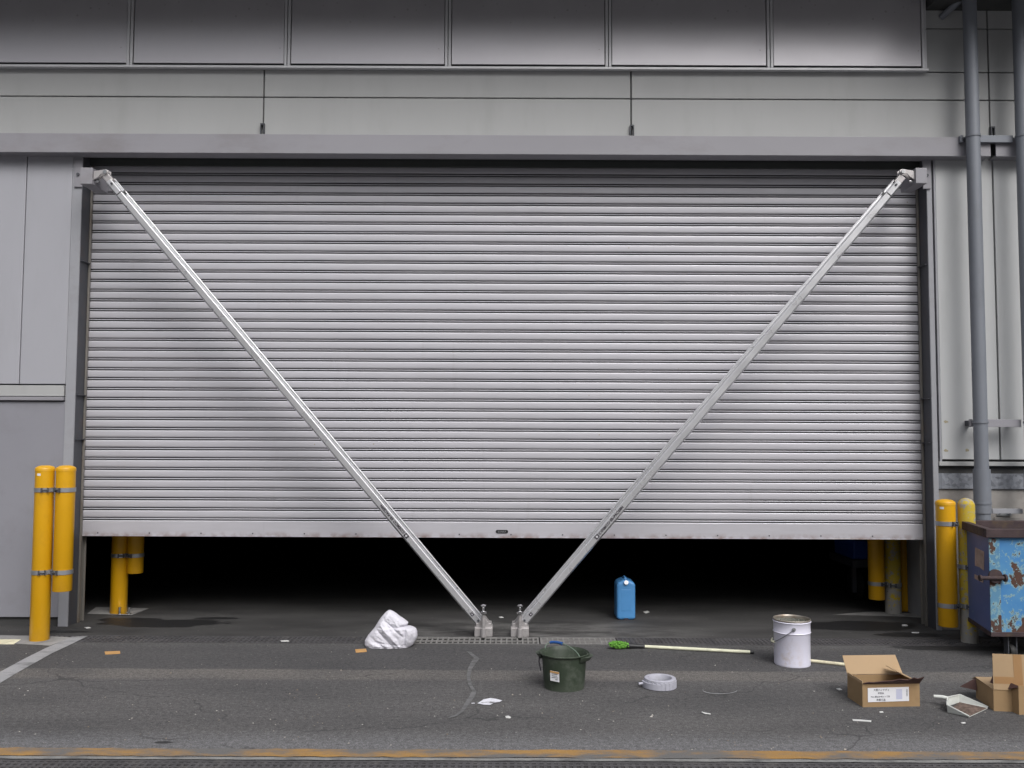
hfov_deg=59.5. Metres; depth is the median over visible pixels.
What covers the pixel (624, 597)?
jerry can
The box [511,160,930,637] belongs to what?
storm brace
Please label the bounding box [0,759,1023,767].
drain grating
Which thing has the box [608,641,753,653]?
duster broom
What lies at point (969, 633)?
bollard
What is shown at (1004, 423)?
pipe rail
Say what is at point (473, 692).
crack filler
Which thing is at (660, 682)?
hose ring
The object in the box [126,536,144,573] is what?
bollard
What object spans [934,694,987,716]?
dustpan
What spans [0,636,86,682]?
white line
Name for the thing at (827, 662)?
stick
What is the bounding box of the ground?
[0,536,1023,763]
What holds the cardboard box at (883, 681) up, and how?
on the ground
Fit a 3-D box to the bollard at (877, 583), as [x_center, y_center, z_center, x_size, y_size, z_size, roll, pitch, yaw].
[3.352,1.457,8.233,0.171,1.027,0.152,-3,-5,45]
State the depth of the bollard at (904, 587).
8.32 m
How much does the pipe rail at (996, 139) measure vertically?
0.061 m
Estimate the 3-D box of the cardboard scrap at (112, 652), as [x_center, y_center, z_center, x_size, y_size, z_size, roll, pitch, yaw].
[-2.940,1.977,6.593,0.118,0.006,0.081,1,-3,-15]
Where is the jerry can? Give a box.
[614,575,634,619]
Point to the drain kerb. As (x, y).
(511, 759)
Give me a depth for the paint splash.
5.41 m
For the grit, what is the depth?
5.06 m
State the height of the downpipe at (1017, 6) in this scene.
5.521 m
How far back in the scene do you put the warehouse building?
7.74 m
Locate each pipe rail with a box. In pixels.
[958,135,1012,143]
[965,419,1020,426]
[992,508,1022,513]
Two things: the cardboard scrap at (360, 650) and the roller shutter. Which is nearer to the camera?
the cardboard scrap at (360, 650)
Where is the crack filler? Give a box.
[448,651,479,717]
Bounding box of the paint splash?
[478,698,501,704]
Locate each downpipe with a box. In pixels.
[962,0,991,636]
[1011,0,1023,472]
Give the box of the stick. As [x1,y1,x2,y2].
[811,659,844,665]
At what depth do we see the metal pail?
6.27 m
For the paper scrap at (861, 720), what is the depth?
5.08 m
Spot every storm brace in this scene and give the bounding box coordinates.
[74,159,492,637]
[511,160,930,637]
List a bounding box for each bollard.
[29,465,55,641]
[50,465,75,591]
[110,536,127,613]
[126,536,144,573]
[867,539,888,599]
[884,540,901,613]
[900,540,907,611]
[935,499,960,627]
[957,498,978,643]
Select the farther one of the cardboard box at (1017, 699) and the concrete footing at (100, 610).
the concrete footing at (100, 610)
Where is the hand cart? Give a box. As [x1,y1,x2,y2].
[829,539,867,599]
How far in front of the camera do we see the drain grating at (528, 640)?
7.04 m
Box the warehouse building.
[0,0,1023,629]
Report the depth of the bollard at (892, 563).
8.19 m
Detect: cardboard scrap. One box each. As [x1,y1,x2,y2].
[105,651,119,654]
[355,649,366,652]
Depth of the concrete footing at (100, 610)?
8.17 m
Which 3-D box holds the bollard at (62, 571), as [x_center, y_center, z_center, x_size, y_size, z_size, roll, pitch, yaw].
[-3.534,1.132,7.053,0.170,0.981,0.153,3,-4,-40]
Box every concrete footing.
[0,635,69,645]
[87,607,148,614]
[834,612,920,617]
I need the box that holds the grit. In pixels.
[2,645,1016,750]
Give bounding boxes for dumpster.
[962,520,1023,653]
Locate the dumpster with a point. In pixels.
(995, 556)
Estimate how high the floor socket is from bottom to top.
0.066 m
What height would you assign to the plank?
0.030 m
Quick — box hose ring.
[638,673,676,690]
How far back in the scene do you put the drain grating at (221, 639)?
7.05 m
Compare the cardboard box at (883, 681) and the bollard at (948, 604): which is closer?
the cardboard box at (883, 681)
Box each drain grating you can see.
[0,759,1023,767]
[13,635,366,643]
[414,637,538,643]
[540,637,615,644]
[616,638,1023,645]
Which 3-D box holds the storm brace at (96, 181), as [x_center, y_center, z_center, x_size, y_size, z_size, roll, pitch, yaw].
[-1.962,0.042,7.365,3.634,3.966,0.297,0,-3,3]
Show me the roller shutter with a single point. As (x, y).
(503, 352)
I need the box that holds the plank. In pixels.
[0,639,20,643]
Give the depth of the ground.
6.42 m
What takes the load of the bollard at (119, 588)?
on the concrete footing at (100, 610)
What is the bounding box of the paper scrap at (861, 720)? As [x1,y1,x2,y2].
[852,719,870,721]
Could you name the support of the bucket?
on the ground
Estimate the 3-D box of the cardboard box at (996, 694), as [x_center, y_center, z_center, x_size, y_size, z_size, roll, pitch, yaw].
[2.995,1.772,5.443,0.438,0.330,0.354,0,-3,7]
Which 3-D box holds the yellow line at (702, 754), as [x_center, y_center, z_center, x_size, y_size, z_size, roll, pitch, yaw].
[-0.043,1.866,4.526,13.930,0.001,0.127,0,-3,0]
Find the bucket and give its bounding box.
[536,641,592,691]
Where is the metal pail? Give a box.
[771,614,810,667]
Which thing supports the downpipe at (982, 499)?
attached to the warehouse building
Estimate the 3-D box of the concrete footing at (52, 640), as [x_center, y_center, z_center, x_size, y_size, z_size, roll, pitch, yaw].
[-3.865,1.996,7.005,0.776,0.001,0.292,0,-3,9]
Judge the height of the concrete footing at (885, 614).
0.001 m
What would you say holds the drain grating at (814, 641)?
on the ground
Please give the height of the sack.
0.267 m
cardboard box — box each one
[842,655,923,706]
[960,654,1023,711]
[990,676,1023,714]
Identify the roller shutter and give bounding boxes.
[77,158,927,625]
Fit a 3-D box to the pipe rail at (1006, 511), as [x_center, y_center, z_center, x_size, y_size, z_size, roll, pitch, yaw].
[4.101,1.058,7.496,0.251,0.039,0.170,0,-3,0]
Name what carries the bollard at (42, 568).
on the concrete footing at (52, 640)
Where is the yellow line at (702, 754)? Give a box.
[0,747,1023,759]
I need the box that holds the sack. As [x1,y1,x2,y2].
[365,610,416,648]
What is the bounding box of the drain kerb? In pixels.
[0,756,1023,762]
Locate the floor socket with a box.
[117,607,131,614]
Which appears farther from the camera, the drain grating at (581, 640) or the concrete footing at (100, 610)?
the concrete footing at (100, 610)

